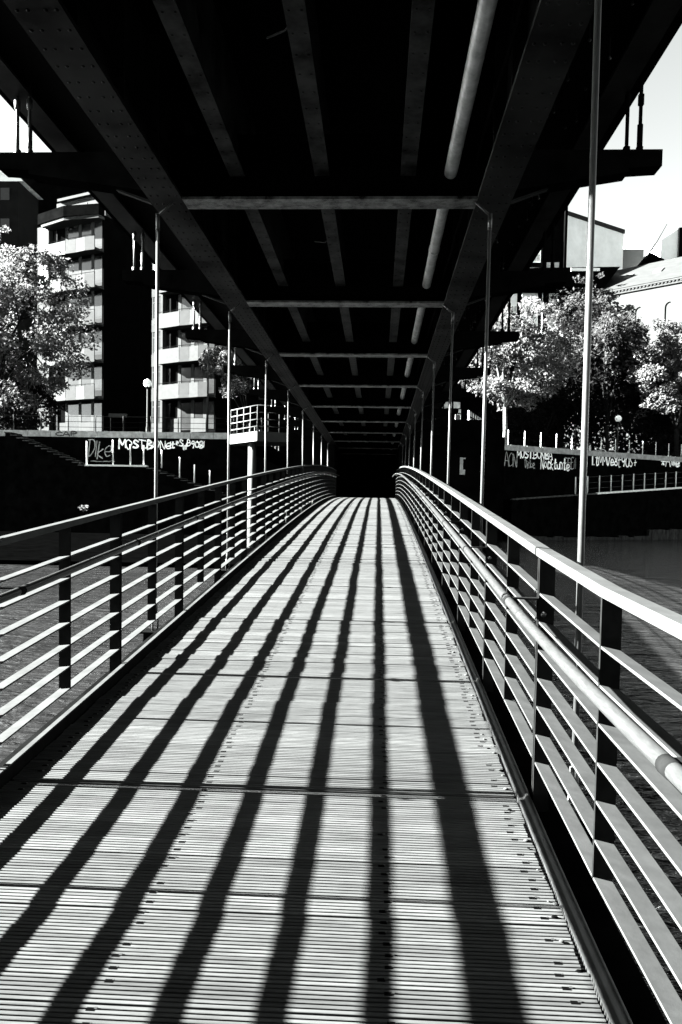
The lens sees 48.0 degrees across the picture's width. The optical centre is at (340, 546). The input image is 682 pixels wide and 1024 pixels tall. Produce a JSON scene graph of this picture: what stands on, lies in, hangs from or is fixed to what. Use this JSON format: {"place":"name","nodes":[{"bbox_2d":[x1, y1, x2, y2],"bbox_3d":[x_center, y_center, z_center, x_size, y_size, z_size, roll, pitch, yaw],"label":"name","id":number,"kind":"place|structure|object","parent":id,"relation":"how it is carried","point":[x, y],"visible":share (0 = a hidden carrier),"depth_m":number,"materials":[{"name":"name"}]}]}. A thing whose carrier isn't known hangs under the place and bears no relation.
{"place":"outdoors","nodes":[
{"label":"outdoors","id":0,"kind":"place"},
{"bbox_2d":[0,531,269,568],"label":"quay","id":1,"kind":"structure","parent":0,"point":[36,550],"depth_m":30.74,"materials":[{"name":"black concrete"}]},
{"bbox_2d":[0,539,681,1023],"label":"water","id":2,"kind":"structure","parent":0,"point":[648,569],"depth_m":11.21,"materials":[{"name":"grey liquid"}]},
{"bbox_2d":[0,430,286,530],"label":"quay wall","id":3,"kind":"structure","parent":2,"relation":"in","point":[211,455],"depth_m":52.22,"materials":[{"name":"concrete"}]},
{"bbox_2d":[55,431,76,436],"bbox_3d":[-18.736,-7.711,52.269,1.509,0.427,0.003,1,3,2],"label":"graffiti","id":4,"kind":"object","parent":3,"relation":"attached to","point":[71,433],"visible":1,"depth_m":52.27,"materials":[{"name":"black paint"}]},
{"bbox_2d":[88,439,111,458],"bbox_3d":[-16.466,-6.653,52.334,1.644,1.377,0.003,1,3,2],"label":"graffiti","id":5,"kind":"object","parent":3,"relation":"attached to","point":[95,444],"visible":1,"depth_m":52.34,"materials":[{"name":"paint"}]},
{"bbox_2d":[0,415,284,432],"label":"quay railing","id":6,"kind":"object","parent":3,"relation":"on","point":[150,422],"visible":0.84,"depth_m":52.44,"materials":[{"name":"metal"}]},
{"bbox_2d":[118,438,171,449],"bbox_3d":[-13.354,-6.971,52.221,3.692,0.782,0.005,1,3,2],"label":"graffiti","id":7,"kind":"object","parent":3,"relation":"attached to","point":[136,444],"visible":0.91,"depth_m":52.23,"materials":[{"name":"paint"}]},
{"bbox_2d":[170,439,204,449],"bbox_3d":[-10.460,-6.950,52.138,2.387,0.796,0.007,1,3,2],"label":"graffiti","id":8,"kind":"object","parent":3,"relation":"attached to","point":[187,445],"visible":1,"depth_m":52.13,"materials":[{"name":"paint"}]},
{"bbox_2d":[4,432,286,535],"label":"quay stairs","id":9,"kind":"structure","parent":2,"relation":"in","point":[44,485],"depth_m":50.15,"materials":[{"name":"concrete"}]},
{"bbox_2d":[86,440,210,484],"bbox_3d":[-12.551,-5.353,49.913,8.193,3.106,0.100,1,3,3],"label":"stair railing","id":10,"kind":"object","parent":9,"relation":"on","point":[143,458],"visible":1,"depth_m":49.88,"materials":[{"name":"steel"},{"name":"white paint"}]},
{"bbox_2d":[230,405,290,547],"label":"lookout platform","id":11,"kind":"structure","parent":2,"relation":"in","point":[252,444],"depth_m":34.23,"materials":[{"name":"white paint"}]},
{"bbox_2d":[288,417,504,562],"bbox_3d":[3.671,-2.018,43.187,13.600,10.100,29.280,1,3,3],"label":"bridge abutment","id":12,"kind":"object","parent":2,"relation":"in","point":[364,476],"visible":0.18,"depth_m":28.67,"materials":[{"name":"concrete"}]},
{"bbox_2d":[0,0,681,455],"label":"viaduct","id":13,"kind":"object","parent":12,"relation":"on","point":[322,176],"visible":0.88,"depth_m":6.13,"materials":[{"name":"metal"}]},
{"bbox_2d":[151,202,172,630],"bbox_3d":[-1.450,-1.042,6.183,0.138,3.446,0.137,1,3,3],"label":"hanger rod","id":14,"kind":"object","parent":13,"relation":"hanging from","point":[157,351],"visible":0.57,"depth_m":6.17,"materials":[{"name":"metal"}]},
{"bbox_2d":[0,496,666,1023],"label":"footbridge","id":15,"kind":"object","parent":14,"relation":"hanging from","point":[282,774],"visible":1,"depth_m":2.82,"materials":[{"name":"grey wood"}]},
{"bbox_2d":[0,465,338,744],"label":"bridge railing","id":16,"kind":"object","parent":15,"relation":"attached to","point":[321,482],"visible":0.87,"depth_m":4.87,"materials":[{"name":"grey metal"}]},
{"bbox_2d":[392,466,681,1023],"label":"bridge railing","id":17,"kind":"object","parent":15,"relation":"attached to","point":[423,497],"visible":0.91,"depth_m":2.45,"materials":[{"name":"grey metal"}]},
{"bbox_2d":[225,304,239,569],"bbox_3d":[-1.304,-1.311,9.171,0.138,3.186,0.137,1,3,3],"label":"hanger rod","id":18,"kind":"object","parent":13,"relation":"hanging from","point":[229,362],"visible":0.76,"depth_m":9.16,"materials":[{"name":"metal"}]},
{"bbox_2d":[264,355,273,539],"bbox_3d":[-1.159,-1.573,12.158,0.138,2.937,0.137,1,3,3],"label":"hanger rod","id":19,"kind":"object","parent":13,"relation":"hanging from","point":[266,416],"visible":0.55,"depth_m":12.14,"materials":[{"name":"metal"}]},
{"bbox_2d":[287,386,293,467],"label":"hanger rod","id":20,"kind":"object","parent":13,"relation":"hanging from","point":[288,423],"visible":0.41,"depth_m":15.14,"materials":[{"name":"metal"}]},
{"bbox_2d":[301,406,307,511],"bbox_3d":[-0.868,-2.066,18.135,0.138,2.503,0.137,1,3,3],"label":"hanger rod","id":21,"kind":"object","parent":13,"relation":"hanging from","point":[302,439],"visible":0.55,"depth_m":18.12,"materials":[{"name":"metal"}]},
{"bbox_2d":[312,421,317,504],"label":"hanger rod","id":22,"kind":"object","parent":13,"relation":"hanging from","point":[313,451],"visible":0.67,"depth_m":21.11,"materials":[{"name":"metal"}]},
{"bbox_2d":[411,408,415,466],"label":"hanger rod","id":23,"kind":"object","parent":13,"relation":"hanging from","point":[414,437],"visible":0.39,"depth_m":18.00,"materials":[{"name":"metal"}]},
{"bbox_2d":[417,387,423,469],"bbox_3d":[1.528,-1.777,15.027,0.138,2.708,0.137,1,3,3],"label":"hanger rod","id":24,"kind":"object","parent":13,"relation":"hanging from","point":[421,428],"visible":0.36,"depth_m":15.01,"materials":[{"name":"metal"}]},
{"bbox_2d":[427,356,434,475],"bbox_3d":[1.383,-1.524,12.039,0.138,2.937,0.137,1,3,3],"label":"hanger rod","id":25,"kind":"object","parent":13,"relation":"hanging from","point":[432,416],"visible":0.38,"depth_m":12.02,"materials":[{"name":"metal"}]},
{"bbox_2d":[443,304,453,485],"bbox_3d":[1.237,-1.261,9.051,0.138,3.186,0.137,1,3,3],"label":"hanger rod","id":26,"kind":"object","parent":13,"relation":"hanging from","point":[450,389],"visible":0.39,"depth_m":9.03,"materials":[{"name":"metal"}]},
{"bbox_2d":[475,202,491,636],"bbox_3d":[1.091,-0.993,6.064,0.138,3.446,0.137,1,3,3],"label":"hanger rod","id":27,"kind":"object","parent":13,"relation":"hanging from","point":[489,229],"visible":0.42,"depth_m":6.05,"materials":[{"name":"metal"}]},
{"bbox_2d":[567,0,601,821],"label":"hanger rod","id":28,"kind":"object","parent":13,"relation":"hanging from","point":[588,307],"visible":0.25,"depth_m":3.06,"materials":[{"name":"metal"}]},
{"bbox_2d":[460,457,465,474],"bbox_3d":[4.535,-3.004,28.592,0.210,0.640,0.028,1,3,3],"label":"notice board","id":29,"kind":"object","parent":12,"relation":"attached to","point":[462,471],"visible":1,"depth_m":28.58,"materials":[{"name":"metal"}]},
{"bbox_2d":[503,444,681,499],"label":"quay wall","id":30,"kind":"structure","parent":2,"relation":"in","point":[521,481],"depth_m":60.46,"materials":[{"name":"concrete"}]},
{"bbox_2d":[517,451,552,459],"bbox_3d":[14.782,-7.037,58.396,3.616,0.828,0.006,0,3,-28],"label":"graffiti","id":31,"kind":"object","parent":30,"relation":"attached to","point":[541,455],"visible":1,"depth_m":58.40,"materials":[{"name":"paint"}]},
{"bbox_2d":[540,459,569,470],"bbox_3d":[16.619,-6.373,59.438,3.017,0.989,0.003,0,3,-28],"label":"graffiti","id":32,"kind":"object","parent":30,"relation":"attached to","point":[550,467],"visible":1,"depth_m":59.42,"materials":[{"name":"paint"}]},
{"bbox_2d":[501,430,681,454],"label":"quay railing","id":33,"kind":"object","parent":30,"relation":"on","point":[556,442],"visible":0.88,"depth_m":61.99,"materials":[{"name":"metal"}]},
{"bbox_2d":[502,487,681,539],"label":"quay ramp","id":34,"kind":"structure","parent":30,"relation":"attached to","point":[629,513],"depth_m":59.05,"materials":[{"name":"black concrete"}]},
{"bbox_2d":[575,472,681,493],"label":"ramp railing","id":35,"kind":"object","parent":34,"relation":"on","point":[644,479],"visible":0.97,"depth_m":60.36,"materials":[{"name":"grey metal"}]},
{"bbox_2d":[592,456,636,467],"bbox_3d":[22.329,-7.000,62.509,5.131,1.056,0.006,0,3,-28],"label":"graffiti","id":36,"kind":"object","parent":30,"relation":"attached to","point":[607,463],"visible":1,"depth_m":62.35,"materials":[{"name":"paint"}]},
{"bbox_2d":[661,455,679,466],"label":"graffiti","id":37,"kind":"object","parent":30,"relation":"attached to","point":[675,464],"visible":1,"depth_m":65.86,"materials":[{"name":"paint"}]},
{"bbox_2d":[531,529,681,539],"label":"waterline stones","id":38,"kind":"object","parent":2,"relation":"in","point":[668,534],"visible":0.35,"depth_m":60.61,"materials":[{"name":"black stone"}]},
{"bbox_2d":[0,25,681,256],"label":"sky","id":39,"kind":"structure","parent":0,"point":[642,206],"materials":[{"name":"white"}]},
{"label":"street","id":40,"kind":"structure","parent":0,"visible":0},
{"bbox_2d":[0,170,42,429],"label":"corner house","id":41,"kind":"structure","parent":40,"relation":"on","point":[19,198],"depth_m":85.11,"materials":[{"name":"black glass"}]},
{"bbox_2d":[0,188,9,199],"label":"window","id":42,"kind":"structure","parent":41,"relation":"in","point":[4,192],"depth_m":84.11,"materials":[{"name":"black glass"}]},
{"bbox_2d":[0,219,9,230],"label":"window","id":43,"kind":"structure","parent":41,"relation":"in","point":[2,221],"depth_m":84.25,"materials":[{"name":"grey glass"}]},
{"bbox_2d":[0,349,65,429],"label":"leafy tree","id":44,"kind":"object","parent":40,"relation":"on","point":[49,403],"visible":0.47,"depth_m":62.48,"materials":[{"name":"grey plant"}]},
{"bbox_2d":[0,225,101,418],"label":"leafy tree","id":45,"kind":"object","parent":40,"relation":"on","point":[46,343],"visible":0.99,"depth_m":58.66,"materials":[{"name":"grey plant"}]},
{"bbox_2d":[21,178,152,431],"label":"dark house","id":46,"kind":"structure","parent":40,"relation":"on","point":[49,195],"depth_m":92.07,"materials":[{"name":"black glass"}]},
{"bbox_2d":[37,192,139,431],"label":"apartment block","id":47,"kind":"structure","parent":40,"relation":"on","point":[88,236],"depth_m":73.83,"materials":[{"name":"white concrete"}]},
{"bbox_2d":[37,266,46,276],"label":"window","id":48,"kind":"structure","parent":47,"relation":"in","point":[40,272],"depth_m":76.07,"materials":[{"name":"white"}]},
{"bbox_2d":[37,227,46,252],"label":"window","id":49,"kind":"structure","parent":47,"relation":"in","point":[41,232],"depth_m":75.89,"materials":[{"name":"white"}]},
{"bbox_2d":[53,406,57,430],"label":"window","id":50,"kind":"structure","parent":47,"relation":"in","point":[55,417],"depth_m":75.91,"materials":[{"name":"black glass"}]},
{"bbox_2d":[53,230,57,242],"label":"window","id":51,"kind":"structure","parent":47,"relation":"in","point":[55,233],"depth_m":75.04,"materials":[{"name":"black glass"}]},
{"bbox_2d":[68,405,78,430],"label":"window","id":52,"kind":"structure","parent":47,"relation":"in","point":[73,410],"depth_m":74.79,"materials":[{"name":"grey glass"}]},
{"bbox_2d":[68,370,78,386],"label":"window","id":53,"kind":"structure","parent":47,"relation":"in","point":[75,383],"depth_m":74.64,"materials":[{"name":"grey glass"}]},
{"bbox_2d":[68,297,78,312],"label":"window","id":54,"kind":"structure","parent":47,"relation":"in","point":[73,300],"depth_m":74.28,"materials":[{"name":"grey glass"}]},
{"bbox_2d":[68,260,78,276],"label":"window","id":55,"kind":"structure","parent":47,"relation":"in","point":[76,263],"depth_m":74.10,"materials":[{"name":"grey glass"}]},
{"bbox_2d":[68,225,78,239],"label":"window","id":56,"kind":"structure","parent":47,"relation":"in","point":[73,231],"depth_m":73.97,"materials":[{"name":"grey glass"}]},
{"bbox_2d":[82,404,90,421],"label":"window","id":57,"kind":"structure","parent":47,"relation":"in","point":[86,408],"depth_m":74.01,"materials":[{"name":"grey glass"}]},
{"bbox_2d":[82,368,90,385],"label":"window","id":58,"kind":"structure","parent":47,"relation":"in","point":[86,380],"depth_m":73.84,"materials":[{"name":"grey glass"}]},
{"bbox_2d":[82,331,90,348],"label":"window","id":59,"kind":"structure","parent":47,"relation":"in","point":[87,336],"depth_m":73.67,"materials":[{"name":"grey glass"}]},
{"bbox_2d":[82,295,90,311],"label":"window","id":60,"kind":"structure","parent":47,"relation":"in","point":[86,297],"depth_m":73.50,"materials":[{"name":"grey glass"}]},
{"bbox_2d":[82,258,90,274],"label":"window","id":61,"kind":"structure","parent":47,"relation":"in","point":[86,263],"depth_m":73.36,"materials":[{"name":"grey glass"}]},
{"bbox_2d":[82,223,90,236],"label":"window","id":62,"kind":"structure","parent":47,"relation":"in","point":[86,228],"depth_m":73.22,"materials":[{"name":"grey glass"}]},
{"bbox_2d":[94,403,101,430],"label":"window","id":63,"kind":"structure","parent":47,"relation":"in","point":[97,406],"depth_m":73.34,"materials":[{"name":"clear glass"}]},
{"bbox_2d":[94,367,101,395],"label":"window","id":64,"kind":"structure","parent":47,"relation":"in","point":[97,370],"depth_m":73.20,"materials":[{"name":"grey glass"}]},
{"bbox_2d":[94,330,101,359],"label":"window","id":65,"kind":"structure","parent":47,"relation":"in","point":[98,354],"depth_m":73.02,"materials":[{"name":"grey glass"}]},
{"bbox_2d":[94,293,101,322],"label":"window","id":66,"kind":"structure","parent":47,"relation":"in","point":[97,297],"depth_m":72.88,"materials":[{"name":"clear glass"}]},
{"bbox_2d":[94,256,101,285],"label":"window","id":67,"kind":"structure","parent":47,"relation":"in","point":[98,260],"depth_m":72.72,"materials":[{"name":"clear glass"}]},
{"bbox_2d":[95,221,101,248],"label":"window","id":68,"kind":"structure","parent":47,"relation":"in","point":[98,225],"depth_m":72.56,"materials":[{"name":"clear glass"}]},
{"bbox_2d":[109,413,126,430],"bbox_3d":[-15.726,-8.395,54.034,1.300,1.952,0.100,1,3,3],"label":"info sign","id":69,"kind":"object","parent":40,"relation":"on","point":[114,415],"visible":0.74,"depth_m":53.96,"materials":[{"name":"metal"}]},
{"bbox_2d":[144,379,151,431],"bbox_3d":[-13.304,-9.406,52.718,0.560,4.178,0.551,1,3,3],"label":"street lamp","id":70,"kind":"object","parent":40,"relation":"on","point":[147,383],"visible":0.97,"depth_m":52.60,"materials":[{"name":"metal"}]},
{"bbox_2d":[151,264,253,432],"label":"apartment block","id":71,"kind":"structure","parent":40,"relation":"on","point":[182,384],"depth_m":67.29,"materials":[{"name":"white concrete"}]},
{"bbox_2d":[152,401,159,423],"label":"window","id":72,"kind":"structure","parent":71,"relation":"in","point":[153,402],"depth_m":69.22,"materials":[{"name":"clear glass"}]},
{"bbox_2d":[152,366,159,388],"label":"window","id":73,"kind":"structure","parent":71,"relation":"in","point":[153,368],"depth_m":69.10,"materials":[{"name":"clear glass"}]},
{"bbox_2d":[152,332,159,354],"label":"window","id":74,"kind":"structure","parent":71,"relation":"in","point":[153,333],"depth_m":68.98,"materials":[{"name":"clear glass"}]},
{"bbox_2d":[152,296,160,319],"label":"window","id":75,"kind":"structure","parent":71,"relation":"in","point":[154,298],"depth_m":68.80,"materials":[{"name":"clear glass"}]},
{"bbox_2d":[166,404,169,430],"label":"window","id":76,"kind":"structure","parent":71,"relation":"in","point":[167,405],"depth_m":68.55,"materials":[{"name":"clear glass"}]},
{"bbox_2d":[166,369,170,384],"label":"window","id":77,"kind":"structure","parent":71,"relation":"in","point":[168,371],"depth_m":68.38,"materials":[{"name":"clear glass"}]},
{"bbox_2d":[166,334,170,348],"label":"window","id":78,"kind":"structure","parent":71,"relation":"in","point":[168,336],"depth_m":68.24,"materials":[{"name":"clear glass"}]},
{"bbox_2d":[167,299,170,312],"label":"window","id":79,"kind":"structure","parent":71,"relation":"in","point":[168,300],"depth_m":68.08,"materials":[{"name":"black glass"}]},
{"bbox_2d":[181,403,190,429],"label":"window","id":80,"kind":"structure","parent":71,"relation":"in","point":[185,407],"depth_m":67.65,"materials":[{"name":"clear glass"}]},
{"bbox_2d":[181,367,190,382],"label":"window","id":81,"kind":"structure","parent":71,"relation":"in","point":[185,372],"depth_m":67.48,"materials":[{"name":"grey glass"}]},
{"bbox_2d":[181,332,190,346],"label":"window","id":82,"kind":"structure","parent":71,"relation":"in","point":[185,342],"depth_m":67.43,"materials":[{"name":"grey glass"}]},
{"bbox_2d":[182,297,191,310],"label":"window","id":83,"kind":"structure","parent":71,"relation":"in","point":[185,304],"depth_m":67.26,"materials":[{"name":"grey glass"}]},
{"bbox_2d":[194,402,202,417],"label":"window","id":84,"kind":"structure","parent":71,"relation":"in","point":[198,406],"depth_m":67.01,"materials":[{"name":"black glass"}]},
{"bbox_2d":[194,366,203,381],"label":"window","id":85,"kind":"structure","parent":71,"relation":"in","point":[198,375],"depth_m":66.88,"materials":[{"name":"grey glass"}]},
{"bbox_2d":[206,401,213,428],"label":"window","id":86,"kind":"structure","parent":71,"relation":"in","point":[211,403],"depth_m":66.42,"materials":[{"name":"black glass"}]},
{"bbox_2d":[209,366,213,392],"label":"window","id":87,"kind":"structure","parent":71,"relation":"in","point":[211,377],"depth_m":66.29,"materials":[{"name":"grey glass"}]},
{"bbox_2d":[206,343,208,432],"bbox_3d":[-9.937,-11.526,57.069,0.240,8.121,0.240,0,3,-20],"label":"lamp mast","id":88,"kind":"object","parent":40,"relation":"on","point":[207,414],"visible":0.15,"depth_m":57.01,"materials":[{"name":"grey metal"}]},
{"bbox_2d":[197,345,262,431],"bbox_3d":[-8.507,-11.833,61.062,5.106,8.825,4.790,-2,4,-44],"label":"leafy tree","id":89,"kind":"object","parent":40,"relation":"on","point":[242,385],"visible":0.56,"depth_m":60.56,"materials":[{"name":"grey plant"}]},
{"bbox_2d":[254,385,291,432],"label":"house","id":90,"kind":"structure","parent":40,"relation":"on","point":[258,400],"depth_m":85.90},
{"bbox_2d":[437,347,491,419],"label":"station house","id":91,"kind":"structure","parent":40,"relation":"on","point":[466,407],"depth_m":66.28,"materials":[{"name":"concrete"}]},
{"bbox_2d":[463,402,545,446],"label":"street hedge","id":92,"kind":"object","parent":40,"relation":"on","point":[513,423],"visible":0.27,"depth_m":69.29,"materials":[{"name":"black plant"}]},
{"bbox_2d":[458,296,583,443],"bbox_3d":[13.638,-13.509,60.312,10.266,13.001,7.850,2,3,20],"label":"leafy tree","id":93,"kind":"object","parent":40,"relation":"on","point":[500,386],"visible":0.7,"depth_m":59.06,"materials":[{"name":"grey plant"}]},
{"bbox_2d":[491,362,609,445],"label":"leafy tree","id":94,"kind":"object","parent":40,"relation":"on","point":[556,398],"visible":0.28,"depth_m":71.61,"materials":[{"name":"grey plant"}]},
{"bbox_2d":[491,207,619,447],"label":"office building","id":95,"kind":"structure","parent":40,"relation":"on","point":[560,244],"depth_m":81.61,"materials":[{"name":"concrete"}]},
{"bbox_2d":[510,294,516,312],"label":"window","id":96,"kind":"structure","parent":95,"relation":"in","point":[513,300],"depth_m":81.98,"materials":[{"name":"glass"}]},
{"bbox_2d":[522,293,537,306],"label":"window","id":97,"kind":"structure","parent":95,"relation":"in","point":[523,294],"depth_m":81.86,"materials":[{"name":"glass"}]},
{"bbox_2d":[522,314,537,326],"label":"window","id":98,"kind":"structure","parent":95,"relation":"in","point":[536,321],"depth_m":81.96,"materials":[{"name":"glass"}]},
{"bbox_2d":[533,251,540,262],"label":"window","id":99,"kind":"structure","parent":95,"relation":"in","point":[538,259],"depth_m":81.62,"materials":[{"name":"glass"}]},
{"bbox_2d":[542,271,614,447],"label":"leafy tree","id":100,"kind":"object","parent":40,"relation":"on","point":[563,312],"visible":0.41,"depth_m":78.71,"materials":[{"name":"grey plant"}]},
{"bbox_2d":[566,211,624,269],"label":"box house","id":101,"kind":"structure","parent":40,"relation":"on","point":[608,245],"depth_m":97.28,"materials":[{"name":"white paint"}]},
{"bbox_2d":[525,304,672,447],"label":"leafy tree","id":102,"kind":"object","parent":40,"relation":"on","point":[623,389],"visible":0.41,"depth_m":71.94,"materials":[{"name":"grey plant"}]},
{"bbox_2d":[534,402,681,456],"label":"street hedge","id":103,"kind":"object","parent":40,"relation":"on","point":[648,428],"visible":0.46,"depth_m":73.42,"materials":[{"name":"black plant"}]},
{"bbox_2d":[571,311,649,451],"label":"leafy tree","id":104,"kind":"object","parent":40,"relation":"on","point":[624,333],"visible":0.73,"depth_m":69.23,"materials":[{"name":"grey plant"}]},
{"bbox_2d":[615,415,621,452],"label":"street lamp","id":105,"kind":"object","parent":40,"relation":"on","point":[618,418],"visible":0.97,"depth_m":65.98,"materials":[{"name":"metal"}]},
{"bbox_2d":[560,257,681,456],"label":"long hall","id":106,"kind":"structure","parent":40,"relation":"on","point":[648,293],"depth_m":76.27,"materials":[{"name":"paint"}]},
{"bbox_2d":[622,246,644,268],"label":"attic house","id":107,"kind":"structure","parent":40,"relation":"on","point":[632,256],"depth_m":108.37,"materials":[{"name":"grey paint"}]},
{"bbox_2d":[611,361,681,425],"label":"leafy tree","id":108,"kind":"object","parent":40,"relation":"on","point":[653,417],"visible":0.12,"depth_m":74.10,"materials":[{"name":"grey plant"}]},
{"bbox_2d":[617,318,681,456],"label":"leafy tree","id":109,"kind":"object","parent":40,"relation":"on","point":[649,367],"visible":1,"depth_m":68.59,"materials":[{"name":"grey plant"}]},
{"bbox_2d":[637,224,681,265],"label":"gable house","id":110,"kind":"structure","parent":40,"relation":"on","point":[668,247],"depth_m":102.22,"materials":[{"name":"white paint"}]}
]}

